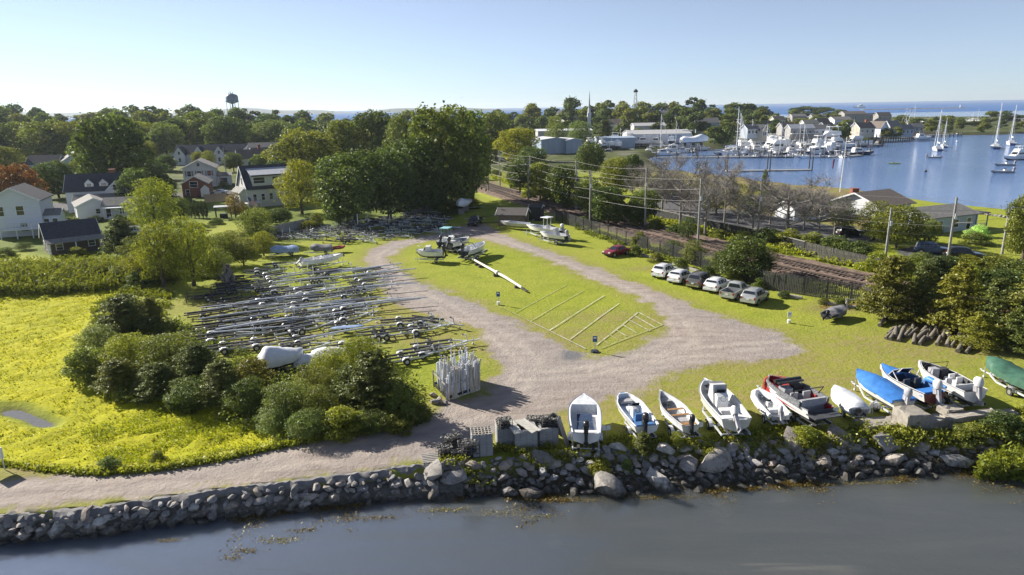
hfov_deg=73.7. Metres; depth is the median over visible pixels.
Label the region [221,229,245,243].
tree
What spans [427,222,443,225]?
boat trailer
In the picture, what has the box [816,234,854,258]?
shrub
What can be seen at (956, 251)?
parked car
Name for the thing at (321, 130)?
tree
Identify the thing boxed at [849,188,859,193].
brick chimney
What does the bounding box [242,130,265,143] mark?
tree
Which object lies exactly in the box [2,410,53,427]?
tidal pool
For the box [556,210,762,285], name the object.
chain link fence
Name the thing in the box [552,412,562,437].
leaning boards
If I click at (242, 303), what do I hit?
spar
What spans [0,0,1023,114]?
sky
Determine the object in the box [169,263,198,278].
shrub
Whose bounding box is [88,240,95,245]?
window
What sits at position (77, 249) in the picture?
shrub
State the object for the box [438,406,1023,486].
weeds
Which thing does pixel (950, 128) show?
shrub
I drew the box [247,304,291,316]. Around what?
boat trailer
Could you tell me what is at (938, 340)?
log
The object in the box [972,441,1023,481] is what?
bush
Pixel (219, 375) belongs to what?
shrub
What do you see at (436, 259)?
trailer
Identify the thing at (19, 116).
tree
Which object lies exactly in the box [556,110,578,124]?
chapel
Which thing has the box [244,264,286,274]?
boat trailer
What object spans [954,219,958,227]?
window
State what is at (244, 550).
seaweed
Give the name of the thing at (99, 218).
shrub
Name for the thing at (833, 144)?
motor cruiser
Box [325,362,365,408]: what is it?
shrub
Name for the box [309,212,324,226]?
shrub
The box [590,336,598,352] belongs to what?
notice sign
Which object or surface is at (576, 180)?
utility pole
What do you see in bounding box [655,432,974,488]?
weeds
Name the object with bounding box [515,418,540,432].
slanting boards
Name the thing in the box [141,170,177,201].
tree
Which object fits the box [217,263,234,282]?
driftwood stump
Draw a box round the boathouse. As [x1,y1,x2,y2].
[831,189,916,215]
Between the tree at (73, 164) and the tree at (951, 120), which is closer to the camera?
the tree at (73, 164)
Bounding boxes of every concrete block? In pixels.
[851,416,899,433]
[891,405,930,429]
[925,413,948,430]
[936,403,964,414]
[942,408,997,428]
[994,408,1020,416]
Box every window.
[0,206,4,216]
[15,205,24,215]
[19,222,29,231]
[55,243,63,249]
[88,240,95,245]
[95,208,100,213]
[105,209,111,217]
[189,181,197,187]
[219,177,227,182]
[253,177,264,183]
[269,192,273,199]
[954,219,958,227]
[965,217,971,229]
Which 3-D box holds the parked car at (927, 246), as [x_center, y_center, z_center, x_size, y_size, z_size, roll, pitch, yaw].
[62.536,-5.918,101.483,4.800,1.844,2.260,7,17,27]
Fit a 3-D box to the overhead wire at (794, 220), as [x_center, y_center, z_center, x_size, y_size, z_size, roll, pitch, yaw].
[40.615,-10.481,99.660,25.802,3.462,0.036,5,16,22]
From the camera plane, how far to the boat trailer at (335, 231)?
125.65 m
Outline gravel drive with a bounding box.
[0,224,798,513]
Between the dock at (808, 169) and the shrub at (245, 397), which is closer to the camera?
the shrub at (245, 397)
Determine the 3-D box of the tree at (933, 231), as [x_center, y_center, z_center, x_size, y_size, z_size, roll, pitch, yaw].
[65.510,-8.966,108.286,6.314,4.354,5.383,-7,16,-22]
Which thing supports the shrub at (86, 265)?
on the ground at (840, 351)
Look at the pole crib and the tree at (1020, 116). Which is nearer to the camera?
the pole crib
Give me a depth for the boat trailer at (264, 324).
70.72 m
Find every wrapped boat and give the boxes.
[605,139,621,145]
[680,134,708,142]
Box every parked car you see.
[127,225,151,234]
[211,189,228,193]
[602,244,630,256]
[651,263,677,278]
[667,267,691,284]
[686,270,711,288]
[703,276,731,292]
[740,285,769,305]
[834,225,864,236]
[913,240,947,255]
[944,245,985,258]
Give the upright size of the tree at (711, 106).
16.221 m
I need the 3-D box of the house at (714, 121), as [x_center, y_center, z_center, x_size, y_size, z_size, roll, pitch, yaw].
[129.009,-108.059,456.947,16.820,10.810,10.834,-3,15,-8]
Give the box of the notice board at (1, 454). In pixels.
[0,447,4,469]
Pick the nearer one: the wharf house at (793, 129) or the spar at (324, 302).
the spar at (324, 302)
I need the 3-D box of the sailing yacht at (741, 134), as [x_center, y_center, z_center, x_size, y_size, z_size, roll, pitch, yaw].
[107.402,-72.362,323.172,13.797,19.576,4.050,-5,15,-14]
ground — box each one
[0,116,1023,196]
[0,185,1023,518]
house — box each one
[0,183,66,239]
[24,154,63,168]
[60,151,77,172]
[62,169,132,212]
[180,158,232,186]
[180,173,212,196]
[231,163,295,207]
[235,144,267,165]
[247,142,285,160]
[606,119,626,134]
[691,118,719,133]
[739,124,758,138]
[758,121,772,131]
[769,116,785,121]
[775,199,829,220]
[776,122,794,135]
[784,124,814,141]
[787,114,805,121]
[799,119,818,124]
[814,124,832,138]
[816,118,829,124]
[819,122,833,125]
[828,116,852,125]
[849,120,875,137]
[870,121,888,136]
[886,120,901,136]
[894,203,990,233]
[900,124,914,136]
[907,123,923,132]
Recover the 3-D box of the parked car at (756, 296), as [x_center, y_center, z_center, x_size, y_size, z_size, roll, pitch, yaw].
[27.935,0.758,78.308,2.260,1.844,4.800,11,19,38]
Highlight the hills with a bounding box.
[11,107,504,117]
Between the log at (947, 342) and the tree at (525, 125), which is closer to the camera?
the log at (947, 342)
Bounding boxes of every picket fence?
[762,269,992,329]
[805,241,882,271]
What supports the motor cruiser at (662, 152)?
on the water
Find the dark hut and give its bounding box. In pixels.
[528,204,544,220]
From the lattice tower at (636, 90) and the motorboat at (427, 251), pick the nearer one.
the motorboat at (427, 251)
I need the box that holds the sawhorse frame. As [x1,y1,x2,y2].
[845,298,864,308]
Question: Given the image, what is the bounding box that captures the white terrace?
[173,144,247,164]
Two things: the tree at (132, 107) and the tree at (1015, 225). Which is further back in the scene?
the tree at (132, 107)
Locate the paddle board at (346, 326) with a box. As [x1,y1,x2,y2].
[330,325,364,328]
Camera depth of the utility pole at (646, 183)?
124.42 m
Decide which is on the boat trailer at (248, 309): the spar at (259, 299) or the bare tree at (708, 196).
the spar at (259, 299)
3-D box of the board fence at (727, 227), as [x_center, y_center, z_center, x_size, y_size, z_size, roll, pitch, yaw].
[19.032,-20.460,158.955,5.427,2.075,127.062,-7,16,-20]
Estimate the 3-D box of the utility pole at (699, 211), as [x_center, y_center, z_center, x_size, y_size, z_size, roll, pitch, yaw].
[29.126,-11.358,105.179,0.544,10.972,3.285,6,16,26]
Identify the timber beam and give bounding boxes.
[672,262,698,270]
[777,292,802,298]
[824,301,841,305]
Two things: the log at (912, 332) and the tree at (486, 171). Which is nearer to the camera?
the log at (912, 332)
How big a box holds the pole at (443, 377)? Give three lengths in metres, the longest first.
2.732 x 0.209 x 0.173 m
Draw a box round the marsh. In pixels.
[0,284,283,469]
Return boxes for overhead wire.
[591,179,689,189]
[702,189,882,218]
[702,201,884,231]
[703,179,882,207]
[703,213,885,244]
[764,197,922,212]
[765,208,935,225]
[766,185,947,198]
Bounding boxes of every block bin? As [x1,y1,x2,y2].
[470,426,492,456]
[495,418,512,447]
[513,421,537,451]
[537,423,558,446]
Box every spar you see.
[198,308,277,319]
[205,302,267,309]
[211,325,289,332]
[216,316,297,329]
[218,317,306,326]
[223,309,300,321]
[225,301,259,305]
[234,332,276,335]
[236,295,288,302]
[238,303,284,308]
[253,298,302,302]
[260,302,315,309]
[268,311,346,324]
[272,276,337,282]
[275,293,322,297]
[277,269,341,277]
[284,281,341,289]
[284,286,349,295]
[284,301,355,309]
[285,296,331,301]
[300,298,350,305]
[301,324,382,339]
[307,300,384,310]
[316,296,380,304]
[322,266,371,273]
[328,286,378,293]
[342,263,401,272]
[351,298,420,307]
[352,268,415,275]
[357,282,417,287]
[357,297,426,302]
[362,275,411,277]
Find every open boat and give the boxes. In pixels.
[665,148,680,154]
[746,150,766,154]
[758,153,777,157]
[778,150,798,157]
[797,153,821,157]
[926,154,942,157]
[991,167,1015,172]
[995,160,1016,165]
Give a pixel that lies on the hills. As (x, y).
(72, 114)
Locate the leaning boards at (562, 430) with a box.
[557,415,568,446]
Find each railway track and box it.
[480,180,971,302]
[480,185,949,307]
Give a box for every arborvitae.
[188,201,192,217]
[190,200,196,217]
[195,201,200,217]
[198,201,204,217]
[203,201,207,217]
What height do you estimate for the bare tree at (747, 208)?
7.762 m
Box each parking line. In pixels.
[530,321,585,348]
[550,295,604,329]
[569,303,618,339]
[596,312,637,344]
[602,325,660,347]
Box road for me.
[53,193,975,256]
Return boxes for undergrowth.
[83,315,426,442]
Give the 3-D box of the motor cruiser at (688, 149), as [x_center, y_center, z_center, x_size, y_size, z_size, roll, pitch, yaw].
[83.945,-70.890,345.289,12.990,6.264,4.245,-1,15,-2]
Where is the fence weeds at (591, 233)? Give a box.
[575,226,912,316]
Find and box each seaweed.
[158,537,183,541]
[219,547,270,554]
[219,554,241,560]
[224,469,976,523]
[226,472,1023,547]
[252,535,308,543]
[284,526,320,532]
[340,513,429,522]
[411,506,493,514]
[464,507,529,518]
[515,512,555,521]
[521,497,617,504]
[607,492,703,500]
[714,485,801,492]
[783,481,865,486]
[839,479,929,484]
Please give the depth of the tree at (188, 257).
87.75 m
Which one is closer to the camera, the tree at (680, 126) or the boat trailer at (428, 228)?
the boat trailer at (428, 228)
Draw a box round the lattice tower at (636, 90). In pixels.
[633,89,637,115]
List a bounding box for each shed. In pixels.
[495,207,530,225]
[532,136,566,153]
[559,137,582,153]
[594,136,635,147]
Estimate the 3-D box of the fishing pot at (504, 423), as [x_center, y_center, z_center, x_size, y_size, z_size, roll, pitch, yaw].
[-0.483,8.926,45.144,0.942,0.707,0.675,-5,15,-14]
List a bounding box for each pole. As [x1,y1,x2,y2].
[436,362,438,386]
[437,362,441,394]
[440,361,441,379]
[442,363,443,390]
[443,360,444,392]
[447,372,449,393]
[448,371,451,400]
[454,249,526,291]
[454,369,457,398]
[458,371,459,396]
[460,369,463,395]
[466,370,468,393]
[470,364,471,392]
[472,367,476,391]
[475,364,476,388]
[478,364,479,390]
[497,150,500,185]
[527,159,532,200]
[575,160,582,208]
[589,170,591,222]
[644,168,652,224]
[697,178,705,241]
[757,184,772,229]
[885,208,892,255]
[947,197,971,255]
[1000,206,1010,253]
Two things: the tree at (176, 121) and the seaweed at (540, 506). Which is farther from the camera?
the tree at (176, 121)
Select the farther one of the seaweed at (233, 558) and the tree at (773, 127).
the tree at (773, 127)
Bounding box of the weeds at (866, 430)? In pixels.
[794,401,1023,450]
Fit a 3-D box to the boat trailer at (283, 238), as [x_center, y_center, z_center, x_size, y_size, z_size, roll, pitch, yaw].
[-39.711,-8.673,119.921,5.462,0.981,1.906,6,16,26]
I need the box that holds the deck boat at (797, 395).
[763,374,842,421]
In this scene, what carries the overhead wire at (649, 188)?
attached to the utility pole at (590, 175)
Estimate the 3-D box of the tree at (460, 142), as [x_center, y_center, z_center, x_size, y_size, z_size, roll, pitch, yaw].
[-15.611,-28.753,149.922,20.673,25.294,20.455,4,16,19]
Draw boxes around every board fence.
[204,193,226,201]
[265,218,311,237]
[403,205,433,215]
[507,173,805,251]
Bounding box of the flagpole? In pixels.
[832,138,846,191]
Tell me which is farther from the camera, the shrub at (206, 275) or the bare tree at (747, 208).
the bare tree at (747, 208)
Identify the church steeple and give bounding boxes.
[587,90,590,127]
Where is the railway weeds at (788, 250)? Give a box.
[491,175,919,279]
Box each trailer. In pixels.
[181,322,248,338]
[184,304,240,317]
[185,324,270,344]
[187,316,238,329]
[191,288,244,301]
[197,308,272,327]
[197,324,249,335]
[203,298,246,310]
[206,335,266,354]
[208,292,258,303]
[212,275,276,289]
[213,281,267,294]
[214,271,260,280]
[227,298,289,311]
[233,331,300,351]
[235,311,298,329]
[238,312,317,332]
[242,279,293,292]
[242,292,300,308]
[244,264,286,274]
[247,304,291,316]
[249,267,304,279]
[249,289,301,302]
[256,280,310,293]
[258,274,295,283]
[258,363,293,375]
[261,336,343,350]
[262,258,296,268]
[265,313,348,336]
[268,313,331,330]
[271,250,299,257]
[272,233,295,238]
[272,236,297,240]
[272,310,321,321]
[275,228,290,236]
[277,297,326,311]
[278,329,337,345]
[281,282,334,294]
[286,288,351,301]
[289,225,310,232]
[289,304,335,314]
[290,234,310,239]
[293,230,313,236]
[295,280,344,290]
[296,259,346,270]
[297,271,351,283]
[299,234,325,239]
[304,228,325,232]
[304,231,329,237]
[304,249,334,255]
[305,262,361,278]
[318,223,336,228]
[319,226,342,232]
[320,236,357,243]
[320,302,378,315]
[321,295,380,311]
[321,314,381,332]
[322,306,377,323]
[323,233,337,237]
[325,286,375,298]
[325,336,384,346]
[327,225,360,234]
[334,217,355,224]
[335,224,359,227]
[336,226,364,229]
[336,235,364,241]
[337,292,403,307]
[340,279,392,292]
[342,229,367,236]
[342,271,385,280]
[347,274,396,285]
[348,228,377,233]
[349,222,368,227]
[350,221,383,229]
[352,262,402,276]
[356,322,430,341]
[360,237,375,243]
[361,233,376,237]
[364,230,397,234]
[366,221,392,227]
[368,225,393,231]
[369,233,394,239]
[380,312,443,326]
[381,221,405,228]
[384,219,407,225]
[385,344,444,365]
[386,232,413,238]
[393,218,410,221]
[394,226,417,231]
[395,222,413,226]
[396,319,450,336]
[397,229,423,234]
[397,338,467,359]
[403,219,426,224]
[408,315,463,328]
[410,217,430,222]
[410,332,478,353]
[411,214,428,216]
[412,225,441,230]
[413,227,443,234]
[414,256,444,262]
[423,212,448,216]
[426,218,446,221]
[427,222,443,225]
[427,224,455,229]
[432,214,453,219]
[457,249,486,259]
[523,230,550,238]
[538,237,570,244]
[567,432,602,449]
[624,405,656,438]
[662,403,700,437]
[702,391,750,435]
[756,385,831,425]
[757,396,787,424]
[841,409,867,417]
[851,380,892,413]
[914,399,935,409]
[917,368,985,407]
[980,367,1023,396]
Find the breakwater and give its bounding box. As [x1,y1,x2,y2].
[861,107,967,109]
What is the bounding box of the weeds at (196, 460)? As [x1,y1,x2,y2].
[0,422,394,476]
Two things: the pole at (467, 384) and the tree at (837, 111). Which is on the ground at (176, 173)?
the tree at (837, 111)
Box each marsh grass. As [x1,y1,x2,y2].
[78,402,282,463]
[84,281,175,337]
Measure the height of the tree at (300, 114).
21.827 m
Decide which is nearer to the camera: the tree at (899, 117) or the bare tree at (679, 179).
the bare tree at (679, 179)
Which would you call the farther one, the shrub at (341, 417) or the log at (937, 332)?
the log at (937, 332)
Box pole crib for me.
[433,366,480,400]
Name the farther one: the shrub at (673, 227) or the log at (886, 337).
the shrub at (673, 227)
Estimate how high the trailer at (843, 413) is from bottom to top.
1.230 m
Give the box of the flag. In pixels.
[244,188,257,207]
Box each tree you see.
[0,105,13,118]
[0,113,12,123]
[0,120,23,157]
[0,145,26,171]
[0,162,50,191]
[1,102,24,117]
[2,121,34,159]
[4,121,35,157]
[7,112,30,122]
[10,119,72,157]
[24,107,57,119]
[29,159,77,197]
[30,112,55,122]
[37,127,67,154]
[46,119,98,155]
[51,113,71,121]
[59,112,160,173]
[68,154,90,173]
[69,115,78,122]
[76,111,100,122]
[96,106,116,120]
[97,218,139,254]
[109,109,131,125]
[111,167,156,196]
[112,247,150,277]
[114,175,182,233]
[115,235,153,257]
[121,104,139,122]
[126,121,152,135]
[126,218,183,287]
[129,106,171,121]
[129,122,165,153]
[130,109,156,123]
[134,140,158,157]
[137,158,170,173]
[140,117,159,131]
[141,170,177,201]
[146,121,187,159]
[149,111,174,128]
[155,118,194,145]
[157,173,182,203]
[158,154,179,171]
[158,213,216,285]
[163,232,197,254]
[166,197,194,221]
[169,109,182,118]
[178,103,200,116]
[179,109,218,144]
[190,151,204,162]
[196,248,240,279]
[199,115,255,143]
[200,150,216,162]
[204,232,240,261]
[208,108,223,117]
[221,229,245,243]
[222,152,243,171]
[224,107,254,120]
[224,192,246,217]
[225,237,261,265]
[228,108,247,137]
[229,204,275,238]
[242,120,261,132]
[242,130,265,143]
[247,111,271,121]
[248,119,298,141]
[248,154,268,164]
[251,230,279,255]
[252,114,273,123]
[254,127,342,180]
[261,124,281,141]
[263,160,294,175]
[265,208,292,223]
[270,158,322,213]
[271,109,280,120]
[276,115,297,127]
[277,125,304,156]
[293,120,315,131]
[294,109,316,130]
[297,117,318,132]
[304,145,397,222]
[310,126,338,156]
[310,179,332,207]
[315,111,334,123]
[318,119,334,128]
[322,187,353,222]
[323,119,366,168]
[340,109,397,161]
[357,145,423,219]
[380,113,425,155]
[384,135,455,206]
[396,109,415,120]
[403,96,486,209]
[407,176,449,212]
[444,109,495,197]
[446,169,473,200]
[478,110,518,159]
[492,127,541,160]
[504,159,534,191]
[508,111,517,123]
[510,114,524,126]
[514,114,533,127]
[514,146,550,168]
[519,124,532,132]
[521,103,542,120]
[521,103,544,122]
[524,162,555,198]
[526,117,535,128]
[531,115,547,128]
[541,110,555,116]
[544,107,559,117]
[544,116,568,137]
[545,114,570,127]
[545,164,581,207]
[558,103,576,126]
[563,95,580,115]
[567,120,593,142]
[568,175,603,215]
[573,140,608,177]
[575,107,594,126]
[584,105,595,114]
[588,185,628,223]
[591,105,613,122]
[591,115,608,134]
[593,100,616,118]
[593,120,613,139]
[596,110,611,123]
[598,156,637,192]
[611,118,629,135]
[612,102,637,119]
[618,107,636,129]
[620,154,645,189]
[620,199,651,219]
[624,160,658,201]
[627,187,661,210]
[630,105,649,120]
[631,117,647,122]
[632,101,652,113]
[634,151,692,209]
[641,112,657,122]
[644,114,659,122]
[646,153,718,224]
[648,110,662,121]
[650,121,662,129]
[652,101,667,110]
[658,113,675,127]
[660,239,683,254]
[664,101,679,116]
[667,105,688,123]
[669,167,711,215]
[671,117,688,128]
[674,107,693,128]
[676,162,746,235]
[677,215,697,239]
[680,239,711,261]
[681,97,707,110]
[681,118,690,128]
[685,110,711,133]
[689,103,708,115]
[696,186,727,213]
[700,112,716,117]
[703,126,723,144]
[705,104,717,117]
[707,107,723,120]
[709,155,745,222]
[709,251,727,270]
[712,231,781,279]
[714,125,735,144]
[718,113,743,125]
[720,177,760,223]
[721,107,740,120]
[721,122,736,129]
[722,102,743,113]
[726,195,777,227]
[729,122,741,130]
[735,171,845,229]
[737,109,754,120]
[737,119,756,131]
[739,194,765,215]
[740,103,758,112]
[743,111,766,124]
[747,182,793,223]
[752,245,779,270]
[753,109,772,120]
[755,106,773,119]
[761,169,769,187]
[767,113,789,121]
[767,123,776,133]
[769,119,780,124]
[779,179,831,229]
[786,109,801,118]
[788,106,825,118]
[790,118,811,123]
[792,186,852,238]
[810,114,825,119]
[811,106,835,116]
[822,192,855,234]
[825,109,845,117]
[827,114,841,117]
[828,199,866,225]
[853,200,895,239]
[855,255,920,319]
[866,204,931,247]
[888,263,948,320]
[893,115,910,121]
[908,118,927,123]
[909,218,944,241]
[910,261,998,333]
[912,255,956,297]
[931,115,954,121]
[946,115,956,123]
[947,310,1003,351]
[960,277,1023,338]
[978,110,999,121]
[984,306,1023,353]
[990,274,1023,342]
[997,194,1023,260]
[999,110,1015,121]
[1009,114,1023,121]
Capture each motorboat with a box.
[257,346,302,369]
[270,245,298,253]
[294,253,342,265]
[310,243,332,251]
[416,245,447,256]
[436,226,453,247]
[444,233,468,248]
[456,198,471,208]
[458,241,484,257]
[526,216,565,233]
[540,228,571,240]
[568,393,601,447]
[616,392,658,438]
[699,377,751,433]
[820,305,846,320]
[856,368,916,406]
[880,363,946,405]
[918,360,987,405]
[986,356,1023,389]
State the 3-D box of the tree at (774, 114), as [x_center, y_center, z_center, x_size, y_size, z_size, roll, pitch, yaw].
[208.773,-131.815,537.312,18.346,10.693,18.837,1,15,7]
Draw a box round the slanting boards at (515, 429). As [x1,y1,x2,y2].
[509,420,522,433]
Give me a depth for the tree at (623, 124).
397.36 m
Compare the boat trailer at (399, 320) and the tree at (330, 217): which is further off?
the tree at (330, 217)
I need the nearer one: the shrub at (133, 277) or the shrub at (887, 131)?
the shrub at (133, 277)
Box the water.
[0,100,1023,574]
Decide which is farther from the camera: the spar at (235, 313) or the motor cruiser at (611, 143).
the motor cruiser at (611, 143)
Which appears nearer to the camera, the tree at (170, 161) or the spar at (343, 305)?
the spar at (343, 305)
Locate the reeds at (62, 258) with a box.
[0,253,128,273]
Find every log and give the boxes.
[877,316,886,326]
[884,330,892,339]
[888,331,893,340]
[893,326,897,337]
[897,331,902,341]
[898,324,907,336]
[903,328,911,337]
[907,327,918,337]
[912,333,916,344]
[917,329,927,340]
[917,335,926,345]
[920,323,931,331]
[925,328,929,340]
[928,328,936,339]
[934,326,938,336]
[935,335,941,345]
[941,330,946,340]
[945,335,951,346]
[949,337,959,347]
[955,342,964,352]
[964,344,973,353]
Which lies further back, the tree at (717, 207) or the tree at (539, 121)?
the tree at (539, 121)
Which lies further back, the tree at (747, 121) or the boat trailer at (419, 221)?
the tree at (747, 121)
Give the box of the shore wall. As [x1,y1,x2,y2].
[979,213,1006,217]
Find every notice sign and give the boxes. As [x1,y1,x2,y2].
[496,292,499,304]
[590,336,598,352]
[787,312,791,322]
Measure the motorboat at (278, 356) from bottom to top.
1.968 m
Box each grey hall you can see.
[839,111,866,121]
[866,113,874,120]
[873,112,891,120]
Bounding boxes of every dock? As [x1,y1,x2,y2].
[655,148,863,158]
[725,149,813,171]
[751,145,858,151]
[854,138,882,146]
[873,135,882,145]
[876,130,962,141]
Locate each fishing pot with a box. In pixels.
[435,443,453,457]
[439,434,456,450]
[446,431,463,445]
[451,448,462,457]
[457,439,479,459]
[461,438,478,453]
[497,416,512,429]
[526,415,541,425]
[539,414,553,426]
[546,416,558,427]
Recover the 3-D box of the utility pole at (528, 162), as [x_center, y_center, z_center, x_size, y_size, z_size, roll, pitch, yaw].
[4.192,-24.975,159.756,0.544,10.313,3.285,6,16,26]
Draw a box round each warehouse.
[534,128,591,138]
[622,129,691,145]
[630,122,666,129]
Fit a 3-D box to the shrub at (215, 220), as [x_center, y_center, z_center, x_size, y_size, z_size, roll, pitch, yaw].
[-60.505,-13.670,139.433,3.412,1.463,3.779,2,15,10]
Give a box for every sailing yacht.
[649,114,668,147]
[719,107,748,155]
[725,113,749,151]
[758,126,774,152]
[767,125,788,154]
[932,111,942,151]
[941,118,947,147]
[990,103,1003,149]
[1006,105,1016,145]
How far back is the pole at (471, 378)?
54.19 m
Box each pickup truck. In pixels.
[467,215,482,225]
[719,280,750,300]
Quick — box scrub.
[653,177,842,218]
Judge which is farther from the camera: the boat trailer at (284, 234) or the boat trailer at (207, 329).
the boat trailer at (284, 234)
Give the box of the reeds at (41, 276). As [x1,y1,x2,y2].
[0,253,165,296]
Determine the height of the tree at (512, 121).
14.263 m
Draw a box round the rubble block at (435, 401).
[430,399,439,404]
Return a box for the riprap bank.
[422,424,1023,499]
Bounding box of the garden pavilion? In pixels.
[213,205,231,217]
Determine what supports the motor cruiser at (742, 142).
on the water
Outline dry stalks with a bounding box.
[647,428,994,474]
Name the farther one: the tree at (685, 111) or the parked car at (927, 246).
the tree at (685, 111)
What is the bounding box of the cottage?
[38,218,104,255]
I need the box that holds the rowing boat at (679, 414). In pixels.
[658,389,699,434]
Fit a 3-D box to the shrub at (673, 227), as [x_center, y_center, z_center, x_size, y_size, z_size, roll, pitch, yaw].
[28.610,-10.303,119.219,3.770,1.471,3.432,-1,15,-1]
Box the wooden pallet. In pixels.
[421,452,437,463]
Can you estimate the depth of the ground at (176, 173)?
300.07 m
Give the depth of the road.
130.80 m
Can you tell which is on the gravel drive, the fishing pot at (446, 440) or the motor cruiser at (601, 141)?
the fishing pot at (446, 440)
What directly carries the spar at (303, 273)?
on the boat trailer at (271, 280)
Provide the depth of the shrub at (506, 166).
243.13 m
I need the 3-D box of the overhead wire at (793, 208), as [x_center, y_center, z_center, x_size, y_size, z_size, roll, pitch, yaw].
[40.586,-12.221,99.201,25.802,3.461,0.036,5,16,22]
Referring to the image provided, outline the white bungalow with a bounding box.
[100,195,155,219]
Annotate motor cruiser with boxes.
[597,142,610,147]
[598,138,606,147]
[608,139,614,147]
[635,134,650,144]
[650,135,662,144]
[651,149,670,155]
[658,144,676,152]
[667,145,690,152]
[668,136,674,143]
[670,145,688,152]
[693,144,709,150]
[714,144,731,154]
[720,147,740,151]
[738,137,747,147]
[750,140,760,144]
[754,136,785,150]
[761,135,778,147]
[783,147,803,151]
[791,143,811,149]
[798,145,820,153]
[802,126,848,142]
[805,144,824,154]
[810,135,824,145]
[815,146,833,151]
[822,142,834,153]
[826,139,838,149]
[832,134,856,147]
[845,135,867,146]
[847,147,873,154]
[912,133,931,139]
[1004,145,1023,159]
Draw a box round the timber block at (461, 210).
[458,208,464,213]
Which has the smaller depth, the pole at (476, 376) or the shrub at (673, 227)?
the pole at (476, 376)
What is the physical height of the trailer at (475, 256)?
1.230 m
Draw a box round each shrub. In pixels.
[0,247,16,257]
[13,241,31,249]
[58,346,103,384]
[65,246,88,256]
[66,262,91,277]
[66,323,118,351]
[86,215,106,221]
[88,357,142,393]
[89,265,110,276]
[90,293,163,337]
[95,332,161,366]
[96,455,124,473]
[107,264,136,285]
[108,214,127,223]
[122,269,160,289]
[125,217,142,225]
[129,361,184,401]
[132,330,201,371]
[137,297,169,326]
[143,269,179,281]
[147,450,167,462]
[161,374,214,410]
[164,341,225,384]
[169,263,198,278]
[184,195,194,201]
[193,359,247,408]
[197,260,225,278]
[207,217,223,224]
[216,374,269,412]
[219,181,230,186]
[232,355,281,397]
[252,406,291,434]
[258,376,313,423]
[283,407,338,439]
[287,361,340,401]
[293,382,343,418]
[299,220,314,228]
[305,345,353,378]
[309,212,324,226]
[319,405,368,442]
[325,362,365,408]
[337,335,382,364]
[340,348,407,417]
[349,407,393,435]
[378,410,413,437]
[381,381,419,429]
[415,402,433,423]
[430,199,458,213]
[455,197,483,208]
[491,169,501,175]
[502,164,509,170]
[519,190,534,197]
[539,194,555,201]
[560,199,573,207]
[575,216,590,227]
[579,457,614,475]
[621,458,634,474]
[627,216,643,225]
[627,245,642,256]
[629,231,648,246]
[630,431,656,454]
[646,218,664,229]
[646,252,665,262]
[665,224,683,232]
[668,431,683,446]
[670,257,688,267]
[696,265,716,275]
[700,447,719,460]
[708,229,728,238]
[722,271,740,280]
[730,231,750,238]
[749,227,786,243]
[751,277,768,288]
[772,228,806,247]
[778,290,790,298]
[792,424,826,449]
[798,231,827,250]
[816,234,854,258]
[817,297,830,305]
[833,298,848,304]
[835,239,881,260]
[837,123,851,137]
[841,119,852,123]
[856,250,885,272]
[871,254,916,273]
[871,428,913,455]
[881,128,891,135]
[885,127,904,135]
[904,252,936,271]
[923,119,937,129]
[924,126,933,131]
[927,428,949,448]
[931,116,940,124]
[937,255,964,269]
[941,124,953,130]
[945,422,987,448]
[948,262,993,289]
[950,254,987,268]
[954,121,964,128]
[955,117,966,124]
[955,232,994,245]
[960,229,977,236]
[965,224,991,236]
[968,121,979,125]
[972,254,1019,272]
[973,409,1023,441]
[974,126,986,131]
[979,268,1023,295]
[980,121,990,128]
[983,256,1023,280]
[995,120,1007,127]
[1010,123,1020,129]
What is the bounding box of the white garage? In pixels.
[71,194,103,218]
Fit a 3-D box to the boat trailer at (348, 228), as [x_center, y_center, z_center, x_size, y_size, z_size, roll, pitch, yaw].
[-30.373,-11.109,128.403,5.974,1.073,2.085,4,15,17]
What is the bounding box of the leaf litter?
[819,303,1023,349]
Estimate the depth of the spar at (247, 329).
68.61 m
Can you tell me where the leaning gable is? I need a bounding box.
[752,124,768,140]
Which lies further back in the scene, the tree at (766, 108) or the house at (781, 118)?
the tree at (766, 108)
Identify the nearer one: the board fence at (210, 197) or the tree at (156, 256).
the tree at (156, 256)
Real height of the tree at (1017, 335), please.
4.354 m
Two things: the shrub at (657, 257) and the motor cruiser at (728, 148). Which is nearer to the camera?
the shrub at (657, 257)
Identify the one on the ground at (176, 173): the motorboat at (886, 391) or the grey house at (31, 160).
the grey house at (31, 160)
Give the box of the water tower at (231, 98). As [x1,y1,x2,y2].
[225,92,238,111]
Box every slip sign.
[602,425,610,430]
[870,402,877,413]
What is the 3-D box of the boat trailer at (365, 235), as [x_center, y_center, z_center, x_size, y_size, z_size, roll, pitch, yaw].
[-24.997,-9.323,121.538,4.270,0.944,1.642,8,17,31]
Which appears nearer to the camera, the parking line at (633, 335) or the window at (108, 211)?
the parking line at (633, 335)
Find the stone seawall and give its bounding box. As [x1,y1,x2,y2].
[0,460,463,544]
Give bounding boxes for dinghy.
[293,353,327,367]
[311,347,349,355]
[333,245,344,249]
[751,388,791,423]
[831,385,870,415]
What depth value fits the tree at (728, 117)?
492.87 m

